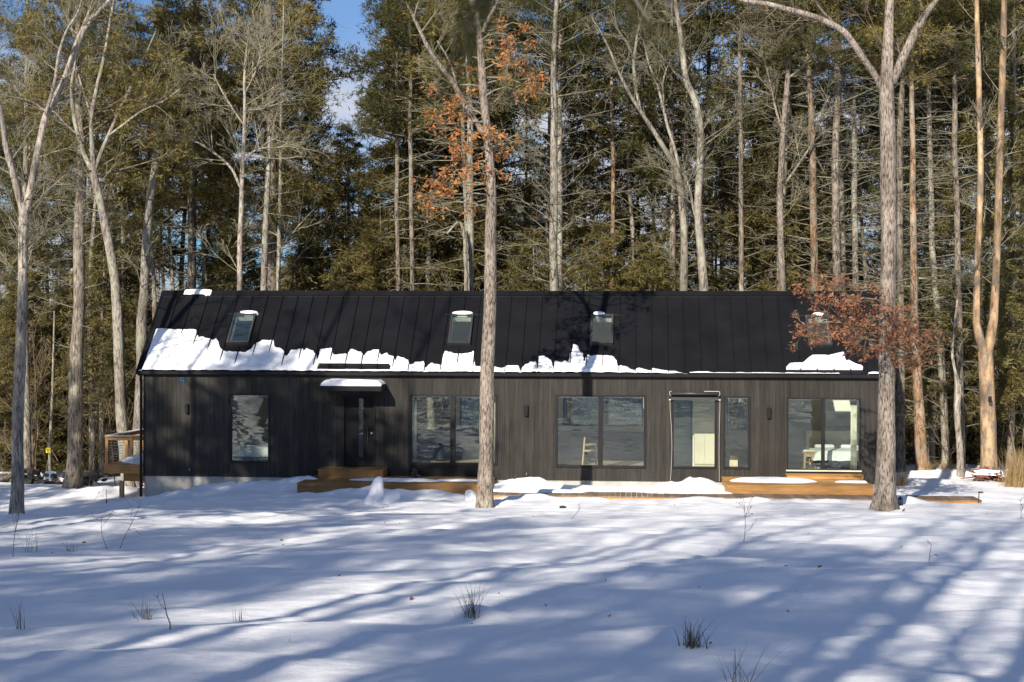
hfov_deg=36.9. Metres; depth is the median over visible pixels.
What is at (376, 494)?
snow lump
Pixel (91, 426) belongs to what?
pine tree
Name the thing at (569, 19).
pine tree
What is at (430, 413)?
pine tree
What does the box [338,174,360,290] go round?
hemlock tree
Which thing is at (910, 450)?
hemlock tree
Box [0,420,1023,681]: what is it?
snow ground
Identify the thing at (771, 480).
deck snow
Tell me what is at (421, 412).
hemlock tree
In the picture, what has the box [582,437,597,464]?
chair
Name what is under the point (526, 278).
woods
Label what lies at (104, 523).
weed stem
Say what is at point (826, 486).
bedroom deck
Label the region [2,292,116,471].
hemlock tree
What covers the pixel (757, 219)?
hemlock tree
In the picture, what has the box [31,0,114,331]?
pine tree
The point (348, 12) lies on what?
sky
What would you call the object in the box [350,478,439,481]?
deck snow
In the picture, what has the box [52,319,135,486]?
sapling
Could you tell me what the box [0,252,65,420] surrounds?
hemlock tree
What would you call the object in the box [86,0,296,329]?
pine tree
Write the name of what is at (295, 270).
hemlock tree
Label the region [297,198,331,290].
hemlock tree
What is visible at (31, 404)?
sapling
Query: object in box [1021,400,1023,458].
sapling
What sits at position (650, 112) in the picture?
pine tree
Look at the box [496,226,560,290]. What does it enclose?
hemlock tree
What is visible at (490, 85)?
pine tree
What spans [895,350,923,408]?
sapling
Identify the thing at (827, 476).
bedroom step
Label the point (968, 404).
sapling
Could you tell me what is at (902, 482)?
grass tuft
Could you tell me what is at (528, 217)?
pine tree
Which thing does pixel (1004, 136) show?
pine tree
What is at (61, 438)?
hemlock tree
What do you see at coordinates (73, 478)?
pine tree
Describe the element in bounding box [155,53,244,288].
pine tree
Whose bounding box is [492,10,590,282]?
bare tree
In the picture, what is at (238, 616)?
grass tuft
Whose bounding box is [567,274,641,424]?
hemlock tree
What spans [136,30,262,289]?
pine tree
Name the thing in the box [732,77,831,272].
pine tree
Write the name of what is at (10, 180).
bare tree
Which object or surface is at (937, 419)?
sapling
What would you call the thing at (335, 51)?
pine tree
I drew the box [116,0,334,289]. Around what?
bare tree
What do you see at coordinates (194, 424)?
house
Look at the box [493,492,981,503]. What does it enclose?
boardwalk
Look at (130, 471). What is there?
side deck
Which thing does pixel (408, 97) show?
pine tree
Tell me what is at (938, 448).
hemlock tree
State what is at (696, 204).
bare tree
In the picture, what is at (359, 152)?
bare tree
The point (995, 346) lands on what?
sapling
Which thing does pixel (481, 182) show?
pine tree
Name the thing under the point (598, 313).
skylight snow
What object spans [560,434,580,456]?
door
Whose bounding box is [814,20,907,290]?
pine tree
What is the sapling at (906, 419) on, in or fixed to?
on the snow ground
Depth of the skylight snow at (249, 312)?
47.33 m
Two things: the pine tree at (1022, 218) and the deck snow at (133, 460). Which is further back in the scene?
the pine tree at (1022, 218)
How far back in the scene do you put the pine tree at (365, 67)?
55.27 m
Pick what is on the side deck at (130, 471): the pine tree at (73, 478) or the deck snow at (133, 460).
the deck snow at (133, 460)
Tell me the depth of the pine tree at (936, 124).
59.18 m
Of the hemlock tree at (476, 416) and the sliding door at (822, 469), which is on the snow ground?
the hemlock tree at (476, 416)
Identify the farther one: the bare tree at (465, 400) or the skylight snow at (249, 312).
the bare tree at (465, 400)
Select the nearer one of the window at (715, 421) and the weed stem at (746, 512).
the weed stem at (746, 512)
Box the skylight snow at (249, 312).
[240,310,258,315]
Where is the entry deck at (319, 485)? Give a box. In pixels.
[297,475,495,494]
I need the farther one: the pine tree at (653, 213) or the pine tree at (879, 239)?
the pine tree at (879, 239)
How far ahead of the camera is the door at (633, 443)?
48.80 m
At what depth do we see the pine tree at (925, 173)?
67.57 m
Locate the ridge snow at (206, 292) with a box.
[184,289,211,295]
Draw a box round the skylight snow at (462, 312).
[452,311,472,316]
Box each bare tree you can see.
[0,0,28,381]
[0,0,63,324]
[0,0,90,474]
[0,0,146,513]
[1,0,139,464]
[2,0,204,486]
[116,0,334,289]
[141,61,223,301]
[156,179,196,300]
[216,0,352,289]
[319,114,383,234]
[422,197,468,429]
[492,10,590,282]
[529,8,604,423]
[580,0,708,290]
[597,0,763,290]
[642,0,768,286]
[659,0,754,284]
[719,0,841,290]
[729,5,908,289]
[942,277,971,477]
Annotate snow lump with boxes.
[363,476,385,505]
[382,490,400,503]
[465,490,476,499]
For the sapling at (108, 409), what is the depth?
52.40 m
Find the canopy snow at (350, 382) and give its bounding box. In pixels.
[320,379,385,385]
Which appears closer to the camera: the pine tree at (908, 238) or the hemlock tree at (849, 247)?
the hemlock tree at (849, 247)
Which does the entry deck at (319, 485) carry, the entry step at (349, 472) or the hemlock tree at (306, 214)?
the entry step at (349, 472)
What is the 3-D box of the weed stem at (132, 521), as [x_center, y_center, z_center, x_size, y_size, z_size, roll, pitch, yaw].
[-5.500,2.695,22.769,0.542,0.884,0.488,0,0,-29]
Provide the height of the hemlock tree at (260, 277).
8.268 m
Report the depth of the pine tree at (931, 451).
53.64 m
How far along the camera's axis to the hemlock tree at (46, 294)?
65.87 m
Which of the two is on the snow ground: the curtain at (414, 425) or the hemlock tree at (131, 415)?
the hemlock tree at (131, 415)
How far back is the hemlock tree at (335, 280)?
54.99 m
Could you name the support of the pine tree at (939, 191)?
on the snow ground
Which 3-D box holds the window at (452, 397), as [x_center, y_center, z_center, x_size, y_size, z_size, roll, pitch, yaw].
[-1.729,2.622,45.360,2.634,2.084,0.188,0,0,5]
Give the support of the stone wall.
on the snow ground
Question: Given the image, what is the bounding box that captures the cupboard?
[694,433,713,465]
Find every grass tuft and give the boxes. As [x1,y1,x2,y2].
[4,601,24,629]
[14,524,38,551]
[125,595,157,619]
[232,610,245,622]
[450,582,490,619]
[675,618,714,648]
[716,643,793,681]
[896,467,929,485]
[918,460,945,469]
[929,459,956,468]
[986,446,1023,487]
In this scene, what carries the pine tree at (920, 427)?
on the snow ground
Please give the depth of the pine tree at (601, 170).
63.06 m
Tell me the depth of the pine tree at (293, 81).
59.62 m
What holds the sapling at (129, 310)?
on the snow ground
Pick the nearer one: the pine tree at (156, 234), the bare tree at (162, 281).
the bare tree at (162, 281)
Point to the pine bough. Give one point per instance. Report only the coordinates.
(471, 17)
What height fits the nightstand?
0.519 m
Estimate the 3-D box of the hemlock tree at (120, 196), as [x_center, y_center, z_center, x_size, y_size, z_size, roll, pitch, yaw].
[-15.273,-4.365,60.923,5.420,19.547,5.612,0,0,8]
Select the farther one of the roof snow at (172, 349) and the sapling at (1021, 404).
the sapling at (1021, 404)
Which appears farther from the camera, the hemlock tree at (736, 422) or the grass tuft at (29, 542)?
the hemlock tree at (736, 422)
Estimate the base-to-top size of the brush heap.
0.542 m
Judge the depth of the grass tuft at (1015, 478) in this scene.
45.40 m
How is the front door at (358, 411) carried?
in the house
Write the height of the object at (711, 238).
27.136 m
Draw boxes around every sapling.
[0,302,56,468]
[0,302,66,483]
[0,346,47,453]
[6,367,54,475]
[11,326,64,459]
[45,305,106,470]
[48,311,54,470]
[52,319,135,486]
[60,377,115,469]
[84,316,135,427]
[87,345,128,485]
[112,300,149,427]
[121,268,134,360]
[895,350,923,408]
[895,369,930,437]
[924,326,964,462]
[929,312,984,440]
[947,268,1023,462]
[973,318,1023,467]
[1015,310,1023,461]
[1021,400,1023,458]
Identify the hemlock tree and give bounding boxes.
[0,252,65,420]
[0,302,55,464]
[0,319,86,470]
[0,348,46,471]
[0,348,64,467]
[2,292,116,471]
[12,272,64,429]
[46,289,98,457]
[47,235,137,477]
[48,61,164,428]
[58,1,180,461]
[67,277,151,446]
[83,343,135,476]
[177,142,252,289]
[198,220,261,289]
[250,268,287,289]
[271,253,319,290]
[281,157,352,290]
[293,124,394,290]
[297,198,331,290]
[314,1,484,290]
[317,248,375,290]
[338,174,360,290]
[338,208,362,290]
[363,257,448,429]
[368,195,422,404]
[379,1,531,427]
[417,397,449,429]
[420,13,549,415]
[434,397,494,429]
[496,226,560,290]
[517,18,666,414]
[567,263,648,424]
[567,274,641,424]
[571,220,639,290]
[607,129,676,286]
[622,241,679,290]
[626,59,737,418]
[708,9,846,427]
[728,402,747,428]
[732,401,747,428]
[735,30,851,290]
[790,114,880,290]
[895,0,1023,435]
[895,274,977,463]
[895,285,946,442]
[905,305,1007,463]
[908,273,1023,464]
[967,315,1022,451]
[975,247,1023,462]
[1002,315,1023,451]
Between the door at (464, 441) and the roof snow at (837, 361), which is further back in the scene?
the door at (464, 441)
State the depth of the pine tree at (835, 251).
50.94 m
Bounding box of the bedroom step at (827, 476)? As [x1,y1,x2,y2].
[785,473,863,479]
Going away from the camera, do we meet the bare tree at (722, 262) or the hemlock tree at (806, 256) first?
the hemlock tree at (806, 256)
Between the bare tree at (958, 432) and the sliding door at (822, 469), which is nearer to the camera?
the sliding door at (822, 469)
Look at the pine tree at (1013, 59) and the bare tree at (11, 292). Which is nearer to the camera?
the bare tree at (11, 292)
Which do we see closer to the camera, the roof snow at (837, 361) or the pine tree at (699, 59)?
the roof snow at (837, 361)
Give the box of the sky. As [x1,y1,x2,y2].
[0,0,1023,307]
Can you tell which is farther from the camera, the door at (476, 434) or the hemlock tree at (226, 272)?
the hemlock tree at (226, 272)
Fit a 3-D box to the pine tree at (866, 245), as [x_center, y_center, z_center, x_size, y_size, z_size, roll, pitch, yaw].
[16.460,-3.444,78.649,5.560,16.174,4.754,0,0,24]
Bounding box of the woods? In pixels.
[0,223,992,412]
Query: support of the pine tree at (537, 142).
on the snow ground
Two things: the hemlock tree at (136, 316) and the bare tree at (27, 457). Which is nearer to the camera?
the bare tree at (27, 457)
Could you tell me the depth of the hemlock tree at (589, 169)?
59.99 m
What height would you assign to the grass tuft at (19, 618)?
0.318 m
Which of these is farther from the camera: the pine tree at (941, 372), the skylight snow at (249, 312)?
the pine tree at (941, 372)
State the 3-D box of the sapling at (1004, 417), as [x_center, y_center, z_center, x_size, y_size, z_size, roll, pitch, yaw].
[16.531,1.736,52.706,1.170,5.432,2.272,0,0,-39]
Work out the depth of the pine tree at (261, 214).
80.02 m
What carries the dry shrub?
on the snow ground
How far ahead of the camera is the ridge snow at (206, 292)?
48.17 m
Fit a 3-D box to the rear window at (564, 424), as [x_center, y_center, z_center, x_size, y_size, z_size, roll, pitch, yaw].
[2.941,2.200,49.544,2.588,1.092,0.070,0,0,5]
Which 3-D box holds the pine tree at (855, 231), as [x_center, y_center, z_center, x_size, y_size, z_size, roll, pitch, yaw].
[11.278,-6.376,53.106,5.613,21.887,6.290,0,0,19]
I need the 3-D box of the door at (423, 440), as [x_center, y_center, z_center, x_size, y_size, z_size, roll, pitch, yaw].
[-2.896,3.306,49.352,0.669,0.730,0.019,0,0,5]
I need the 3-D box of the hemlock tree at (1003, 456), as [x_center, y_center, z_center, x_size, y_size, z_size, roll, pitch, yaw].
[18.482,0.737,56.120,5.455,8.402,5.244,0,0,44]
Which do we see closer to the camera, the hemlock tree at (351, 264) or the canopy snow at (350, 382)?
the canopy snow at (350, 382)
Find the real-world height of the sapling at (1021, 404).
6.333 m
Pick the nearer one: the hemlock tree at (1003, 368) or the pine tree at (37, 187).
the hemlock tree at (1003, 368)
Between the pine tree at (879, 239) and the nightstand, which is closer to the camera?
the nightstand
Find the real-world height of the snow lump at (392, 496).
0.320 m
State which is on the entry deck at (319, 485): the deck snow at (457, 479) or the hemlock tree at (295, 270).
the deck snow at (457, 479)
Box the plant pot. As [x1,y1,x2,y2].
[729,455,738,466]
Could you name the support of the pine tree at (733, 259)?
on the snow ground
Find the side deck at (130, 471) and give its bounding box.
[104,430,144,497]
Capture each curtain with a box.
[413,399,416,461]
[494,400,494,462]
[850,402,856,468]
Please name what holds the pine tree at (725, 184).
on the snow ground
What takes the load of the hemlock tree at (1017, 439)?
on the snow ground
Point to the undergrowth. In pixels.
(448, 409)
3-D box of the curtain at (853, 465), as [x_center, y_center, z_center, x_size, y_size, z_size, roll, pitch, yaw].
[9.935,2.801,44.651,0.181,2.030,0.076,0,0,5]
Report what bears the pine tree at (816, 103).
on the snow ground
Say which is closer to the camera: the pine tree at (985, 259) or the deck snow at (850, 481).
the deck snow at (850, 481)
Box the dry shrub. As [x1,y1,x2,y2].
[928,413,955,475]
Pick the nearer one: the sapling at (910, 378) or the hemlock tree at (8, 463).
the sapling at (910, 378)
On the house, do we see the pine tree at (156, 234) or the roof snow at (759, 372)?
the roof snow at (759, 372)
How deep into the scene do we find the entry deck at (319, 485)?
43.10 m
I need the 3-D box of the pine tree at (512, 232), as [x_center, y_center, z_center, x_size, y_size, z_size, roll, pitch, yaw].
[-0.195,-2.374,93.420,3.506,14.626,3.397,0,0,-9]
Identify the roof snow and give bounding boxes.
[141,328,681,372]
[690,371,878,373]
[786,352,862,369]
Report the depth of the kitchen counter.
48.97 m
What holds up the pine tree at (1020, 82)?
on the snow ground
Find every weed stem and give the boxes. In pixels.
[8,507,21,556]
[89,511,116,547]
[120,495,149,547]
[154,593,170,628]
[736,495,756,541]
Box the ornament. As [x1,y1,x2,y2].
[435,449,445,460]
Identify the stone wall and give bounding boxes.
[0,468,108,484]
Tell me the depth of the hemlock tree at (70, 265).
63.35 m
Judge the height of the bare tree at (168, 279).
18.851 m
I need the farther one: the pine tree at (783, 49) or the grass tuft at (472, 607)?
the pine tree at (783, 49)
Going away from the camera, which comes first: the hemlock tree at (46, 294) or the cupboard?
the cupboard
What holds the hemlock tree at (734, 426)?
on the snow ground
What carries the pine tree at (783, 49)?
on the snow ground
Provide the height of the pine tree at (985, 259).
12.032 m
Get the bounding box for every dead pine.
[119,84,188,486]
[242,130,301,289]
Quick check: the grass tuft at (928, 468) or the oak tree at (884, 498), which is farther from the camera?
the grass tuft at (928, 468)
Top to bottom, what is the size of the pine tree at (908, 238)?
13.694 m
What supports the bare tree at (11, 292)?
on the snow ground
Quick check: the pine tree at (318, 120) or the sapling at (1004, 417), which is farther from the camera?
the pine tree at (318, 120)
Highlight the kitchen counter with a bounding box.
[412,430,643,460]
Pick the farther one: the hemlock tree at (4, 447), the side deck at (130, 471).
the hemlock tree at (4, 447)
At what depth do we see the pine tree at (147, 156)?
57.50 m
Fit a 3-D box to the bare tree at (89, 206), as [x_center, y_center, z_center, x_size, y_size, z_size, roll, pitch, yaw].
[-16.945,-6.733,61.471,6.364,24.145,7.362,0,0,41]
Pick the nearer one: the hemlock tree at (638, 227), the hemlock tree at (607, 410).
the hemlock tree at (607, 410)
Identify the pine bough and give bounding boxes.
[364,0,699,122]
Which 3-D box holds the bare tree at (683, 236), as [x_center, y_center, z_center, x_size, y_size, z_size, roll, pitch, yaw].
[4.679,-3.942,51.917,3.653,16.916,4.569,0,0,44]
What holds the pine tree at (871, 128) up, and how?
on the snow ground
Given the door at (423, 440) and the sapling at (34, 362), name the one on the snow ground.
the sapling at (34, 362)
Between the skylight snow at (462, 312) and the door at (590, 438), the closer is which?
the skylight snow at (462, 312)
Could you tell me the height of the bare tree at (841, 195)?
25.522 m
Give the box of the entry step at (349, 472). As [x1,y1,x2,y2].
[318,467,387,477]
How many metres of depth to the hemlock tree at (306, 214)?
62.48 m
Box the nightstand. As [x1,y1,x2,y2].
[801,451,816,468]
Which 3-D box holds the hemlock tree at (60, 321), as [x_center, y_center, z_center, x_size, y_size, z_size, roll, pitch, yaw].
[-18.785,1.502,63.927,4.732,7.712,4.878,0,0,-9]
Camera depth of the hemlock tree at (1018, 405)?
56.48 m
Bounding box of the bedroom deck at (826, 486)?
[721,476,873,494]
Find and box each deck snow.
[122,453,142,463]
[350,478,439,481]
[438,479,476,480]
[730,477,816,482]
[836,480,866,482]
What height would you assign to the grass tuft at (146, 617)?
0.282 m
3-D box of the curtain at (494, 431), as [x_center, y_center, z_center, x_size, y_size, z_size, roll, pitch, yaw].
[-0.523,2.742,45.480,0.127,1.990,0.076,0,0,5]
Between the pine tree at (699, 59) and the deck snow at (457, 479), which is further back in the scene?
the pine tree at (699, 59)
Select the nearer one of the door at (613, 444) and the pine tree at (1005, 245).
the door at (613, 444)
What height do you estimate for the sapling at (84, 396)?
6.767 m
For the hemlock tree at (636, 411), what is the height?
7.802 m
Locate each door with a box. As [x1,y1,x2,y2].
[342,394,375,466]
[412,432,431,454]
[432,433,449,455]
[456,433,473,455]
[475,433,478,455]
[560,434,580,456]
[581,434,597,456]
[603,434,623,456]
[624,434,643,456]
[786,398,861,471]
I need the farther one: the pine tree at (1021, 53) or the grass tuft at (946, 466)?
the pine tree at (1021, 53)
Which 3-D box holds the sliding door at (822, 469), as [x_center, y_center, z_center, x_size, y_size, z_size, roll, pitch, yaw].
[9.019,2.710,44.466,2.154,2.123,0.230,0,0,5]
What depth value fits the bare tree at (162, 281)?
72.93 m
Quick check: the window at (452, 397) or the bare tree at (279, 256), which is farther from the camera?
the bare tree at (279, 256)
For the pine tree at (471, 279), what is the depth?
52.66 m
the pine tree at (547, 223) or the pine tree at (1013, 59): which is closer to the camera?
the pine tree at (1013, 59)
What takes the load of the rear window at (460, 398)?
in the house
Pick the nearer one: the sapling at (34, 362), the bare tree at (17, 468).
the bare tree at (17, 468)
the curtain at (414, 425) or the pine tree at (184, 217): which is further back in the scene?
the pine tree at (184, 217)
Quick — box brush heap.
[960,466,1007,481]
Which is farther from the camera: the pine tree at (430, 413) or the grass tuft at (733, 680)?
the pine tree at (430, 413)
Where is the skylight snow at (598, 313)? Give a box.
[593,311,604,317]
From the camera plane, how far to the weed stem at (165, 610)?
12.78 m
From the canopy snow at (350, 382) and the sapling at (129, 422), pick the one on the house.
the canopy snow at (350, 382)
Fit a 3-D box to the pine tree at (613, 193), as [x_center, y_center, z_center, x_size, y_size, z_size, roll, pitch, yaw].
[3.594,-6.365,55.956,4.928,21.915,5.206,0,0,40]
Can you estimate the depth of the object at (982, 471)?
47.09 m
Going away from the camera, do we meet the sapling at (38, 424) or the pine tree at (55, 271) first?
the sapling at (38, 424)
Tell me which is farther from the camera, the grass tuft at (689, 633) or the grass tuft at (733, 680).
the grass tuft at (689, 633)
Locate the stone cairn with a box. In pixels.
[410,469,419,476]
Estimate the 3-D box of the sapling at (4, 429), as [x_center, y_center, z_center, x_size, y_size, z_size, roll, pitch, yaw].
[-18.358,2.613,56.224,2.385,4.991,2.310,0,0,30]
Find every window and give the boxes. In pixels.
[229,394,269,462]
[409,394,497,465]
[460,398,461,429]
[555,395,645,468]
[563,397,642,426]
[672,400,716,468]
[723,396,749,468]
[727,399,747,430]
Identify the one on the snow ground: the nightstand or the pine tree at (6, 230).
the pine tree at (6, 230)
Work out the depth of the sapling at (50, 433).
55.14 m
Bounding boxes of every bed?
[232,427,267,460]
[806,430,858,468]
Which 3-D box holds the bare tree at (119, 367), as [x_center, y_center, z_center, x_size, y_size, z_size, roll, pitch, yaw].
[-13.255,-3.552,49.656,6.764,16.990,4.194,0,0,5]
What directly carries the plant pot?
on the house
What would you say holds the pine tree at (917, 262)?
on the snow ground
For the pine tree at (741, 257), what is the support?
on the snow ground
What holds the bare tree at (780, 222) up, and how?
on the snow ground
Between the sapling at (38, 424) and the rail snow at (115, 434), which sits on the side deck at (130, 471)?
the rail snow at (115, 434)
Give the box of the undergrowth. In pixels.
[0,342,1023,472]
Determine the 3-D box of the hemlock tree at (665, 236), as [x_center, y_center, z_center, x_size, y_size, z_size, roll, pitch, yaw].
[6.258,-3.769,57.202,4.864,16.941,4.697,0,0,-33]
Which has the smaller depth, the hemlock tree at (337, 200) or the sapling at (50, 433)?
the sapling at (50, 433)
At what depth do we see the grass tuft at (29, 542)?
21.63 m
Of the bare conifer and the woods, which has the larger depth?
the woods
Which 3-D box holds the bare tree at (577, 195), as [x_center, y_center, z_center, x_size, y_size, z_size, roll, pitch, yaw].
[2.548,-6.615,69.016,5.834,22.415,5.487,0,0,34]
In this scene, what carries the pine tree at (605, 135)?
on the snow ground
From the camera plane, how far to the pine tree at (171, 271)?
61.16 m
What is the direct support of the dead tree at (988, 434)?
on the snow ground
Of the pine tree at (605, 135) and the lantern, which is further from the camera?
the pine tree at (605, 135)
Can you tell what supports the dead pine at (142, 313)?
on the snow ground
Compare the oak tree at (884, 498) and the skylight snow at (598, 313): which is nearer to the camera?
the oak tree at (884, 498)
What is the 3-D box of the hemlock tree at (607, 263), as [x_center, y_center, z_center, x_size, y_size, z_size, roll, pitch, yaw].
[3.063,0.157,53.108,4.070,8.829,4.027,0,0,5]
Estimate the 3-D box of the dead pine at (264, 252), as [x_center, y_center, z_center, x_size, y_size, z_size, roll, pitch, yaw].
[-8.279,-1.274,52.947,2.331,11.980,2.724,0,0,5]
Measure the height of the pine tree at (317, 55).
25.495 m
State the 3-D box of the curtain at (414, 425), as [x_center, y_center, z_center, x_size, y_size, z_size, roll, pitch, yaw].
[-2.891,2.734,45.672,0.098,1.990,0.076,0,0,5]
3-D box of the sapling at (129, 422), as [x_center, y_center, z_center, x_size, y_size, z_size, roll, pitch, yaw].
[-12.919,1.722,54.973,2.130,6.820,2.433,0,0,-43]
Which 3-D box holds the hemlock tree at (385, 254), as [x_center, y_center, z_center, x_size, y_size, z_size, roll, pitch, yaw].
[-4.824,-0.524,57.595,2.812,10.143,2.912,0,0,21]
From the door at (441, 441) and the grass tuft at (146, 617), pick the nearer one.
the grass tuft at (146, 617)
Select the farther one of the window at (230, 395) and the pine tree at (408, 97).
the pine tree at (408, 97)
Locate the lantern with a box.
[898,496,902,504]
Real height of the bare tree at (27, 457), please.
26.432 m
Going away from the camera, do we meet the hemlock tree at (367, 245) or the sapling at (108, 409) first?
the sapling at (108, 409)
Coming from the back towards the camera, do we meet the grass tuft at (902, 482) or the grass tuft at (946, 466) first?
the grass tuft at (946, 466)
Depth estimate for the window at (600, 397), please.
44.92 m
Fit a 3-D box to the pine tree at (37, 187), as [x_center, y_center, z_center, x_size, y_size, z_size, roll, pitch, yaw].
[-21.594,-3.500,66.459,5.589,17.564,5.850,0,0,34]
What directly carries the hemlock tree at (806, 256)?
on the snow ground
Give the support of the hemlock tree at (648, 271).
on the snow ground
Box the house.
[136,290,878,496]
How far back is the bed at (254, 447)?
46.66 m
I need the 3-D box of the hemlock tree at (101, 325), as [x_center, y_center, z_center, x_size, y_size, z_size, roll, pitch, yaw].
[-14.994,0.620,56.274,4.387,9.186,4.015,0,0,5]
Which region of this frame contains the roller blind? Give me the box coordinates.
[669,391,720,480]
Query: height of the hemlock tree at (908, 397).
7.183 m
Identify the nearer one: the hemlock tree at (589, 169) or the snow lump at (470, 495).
the snow lump at (470, 495)
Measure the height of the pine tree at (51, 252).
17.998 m
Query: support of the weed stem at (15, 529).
on the snow ground
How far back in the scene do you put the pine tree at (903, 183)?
61.37 m
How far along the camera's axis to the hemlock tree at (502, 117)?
59.25 m
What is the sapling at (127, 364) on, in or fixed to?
on the snow ground
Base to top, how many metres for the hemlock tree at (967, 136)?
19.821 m
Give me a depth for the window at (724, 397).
44.60 m
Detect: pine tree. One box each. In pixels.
[0,0,210,488]
[0,29,93,361]
[0,59,76,296]
[0,155,34,285]
[5,57,97,318]
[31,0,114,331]
[39,0,153,470]
[48,204,97,320]
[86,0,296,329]
[87,4,190,409]
[117,40,211,297]
[126,154,175,296]
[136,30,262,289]
[141,0,241,289]
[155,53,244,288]
[191,0,358,289]
[204,0,359,283]
[218,0,340,274]
[251,122,296,289]
[257,80,343,281]
[333,0,458,290]
[348,0,465,290]
[371,0,493,429]
[394,0,550,429]
[402,0,537,429]
[423,96,512,261]
[438,0,579,288]
[490,0,625,423]
[498,138,546,289]
[498,202,519,282]
[499,196,544,289]
[500,0,598,405]
[520,28,660,410]
[530,0,669,422]
[545,163,589,414]
[562,2,675,409]
[602,0,788,407]
[606,23,691,278]
[607,0,766,290]
[676,103,763,290]
[679,0,803,428]
[689,18,821,399]
[712,1,861,290]
[713,0,876,275]
[717,0,895,290]
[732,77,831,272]
[757,0,901,404]
[765,0,921,370]
[809,118,880,280]
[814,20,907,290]
[827,0,994,471]
[828,0,983,470]
[841,0,991,468]
[847,45,935,406]
[848,17,943,394]
[851,86,962,278]
[857,1,994,465]
[875,194,952,284]
[883,0,1023,468]
[896,17,989,334]
[903,86,970,285]
[903,191,929,398]
[907,0,1023,345]
[907,62,998,335]
[947,0,1023,468]
[947,44,1023,274]
[964,238,1006,297]
[982,0,1023,321]
[984,213,1019,289]
[1006,1,1023,114]
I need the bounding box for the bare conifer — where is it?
[489,0,632,290]
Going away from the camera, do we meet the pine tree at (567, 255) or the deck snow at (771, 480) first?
the deck snow at (771, 480)
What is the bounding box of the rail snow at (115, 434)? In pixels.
[105,429,139,435]
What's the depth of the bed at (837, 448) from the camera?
46.84 m
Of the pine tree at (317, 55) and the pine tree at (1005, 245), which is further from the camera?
the pine tree at (1005, 245)
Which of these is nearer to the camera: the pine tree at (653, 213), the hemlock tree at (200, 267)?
the pine tree at (653, 213)
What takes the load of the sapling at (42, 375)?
on the snow ground
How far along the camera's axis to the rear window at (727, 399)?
49.18 m
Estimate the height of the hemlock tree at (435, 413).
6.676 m
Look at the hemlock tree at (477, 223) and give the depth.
58.78 m
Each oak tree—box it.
[406,0,549,507]
[668,0,959,511]
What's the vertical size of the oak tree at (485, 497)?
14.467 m
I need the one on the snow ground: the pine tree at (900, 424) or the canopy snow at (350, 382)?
the pine tree at (900, 424)
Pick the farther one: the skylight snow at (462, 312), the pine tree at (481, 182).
the pine tree at (481, 182)
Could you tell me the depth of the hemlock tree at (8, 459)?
59.86 m
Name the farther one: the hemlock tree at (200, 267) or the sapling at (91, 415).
the hemlock tree at (200, 267)
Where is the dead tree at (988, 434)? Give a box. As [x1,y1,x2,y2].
[940,0,1023,479]
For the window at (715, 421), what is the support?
in the house
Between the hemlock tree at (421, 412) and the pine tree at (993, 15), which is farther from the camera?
the hemlock tree at (421, 412)
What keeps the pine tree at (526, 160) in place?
on the snow ground
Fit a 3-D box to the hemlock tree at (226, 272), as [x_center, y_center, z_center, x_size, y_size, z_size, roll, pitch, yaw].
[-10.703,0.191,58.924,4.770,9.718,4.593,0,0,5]

